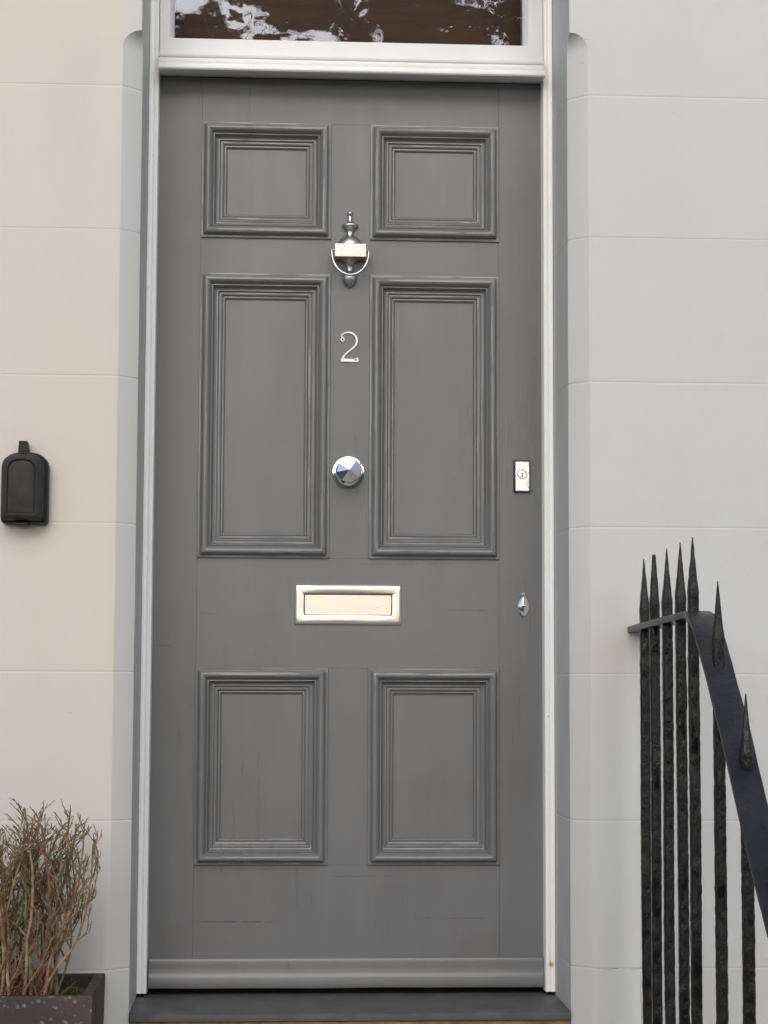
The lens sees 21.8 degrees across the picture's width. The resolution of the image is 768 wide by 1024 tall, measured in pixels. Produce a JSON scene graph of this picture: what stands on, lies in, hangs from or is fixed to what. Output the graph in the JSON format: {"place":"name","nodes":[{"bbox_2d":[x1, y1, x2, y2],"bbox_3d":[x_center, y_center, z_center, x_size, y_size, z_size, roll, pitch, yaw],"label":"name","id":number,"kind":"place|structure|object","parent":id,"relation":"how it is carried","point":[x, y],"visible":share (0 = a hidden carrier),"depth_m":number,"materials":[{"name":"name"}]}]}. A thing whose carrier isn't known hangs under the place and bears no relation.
{"place":"outdoors","nodes":[
{"label":"outdoors","id":0,"kind":"place"},
{"label":"pavement","id":1,"kind":"structure","parent":0,"visible":0},
{"bbox_2d":[0,0,767,1023],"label":"townhouse","id":2,"kind":"structure","parent":1,"relation":"on","point":[660,276],"depth_m":4.15,"materials":[{"name":"paint"}]},
{"bbox_2d":[0,441,49,526],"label":"key safe","id":3,"kind":"object","parent":2,"relation":"attached to","point":[25,480],"visible":1,"depth_m":4.04,"materials":[{"name":"black plastic"}]},
{"bbox_2d":[136,0,555,993],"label":"door frame","id":4,"kind":"object","parent":2,"relation":"attached to","point":[440,40],"visible":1,"depth_m":4.44,"materials":[{"name":"white paint"}]},
{"bbox_2d":[147,77,543,988],"bbox_3d":[-0.077,0.028,4.405,0.857,2.008,0.112,1,-5,-3],"label":"front door","id":5,"kind":"structure","parent":4,"relation":"attached to","point":[347,695],"depth_m":4.41,"materials":[{"name":"grey paint"}]},
{"bbox_2d":[129,1020,569,1023],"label":"sill stone","id":6,"kind":"object","parent":2,"relation":"attached to","point":[429,1022],"visible":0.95,"depth_m":4.08,"materials":[{"name":"grey stone"}]},
{"bbox_2d":[129,991,570,1021],"bbox_3d":[-0.074,1.040,4.200,0.898,0.019,0.281,1,-5,-3],"label":"door sill","id":7,"kind":"structure","parent":6,"relation":"on","point":[342,1006],"depth_m":4.14,"materials":[{"name":"grey stone"}]},
{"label":"steps","id":8,"kind":"structure","parent":1,"relation":"on","visible":0},
{"bbox_2d":[0,973,104,1023],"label":"planter","id":9,"kind":"object","parent":8,"relation":"on","point":[80,1000],"visible":0.8,"depth_m":3.70,"materials":[{"name":"concrete"}]},
{"bbox_2d":[0,798,101,994],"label":"shrub","id":10,"kind":"object","parent":9,"relation":"in","point":[30,982],"visible":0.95,"depth_m":3.80,"materials":[{"name":"brown plant"}]},
{"bbox_2d":[627,537,767,1023],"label":"iron railing","id":11,"kind":"object","parent":8,"relation":"on","point":[733,748],"visible":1,"depth_m":3.58,"materials":[{"name":"black metal"}]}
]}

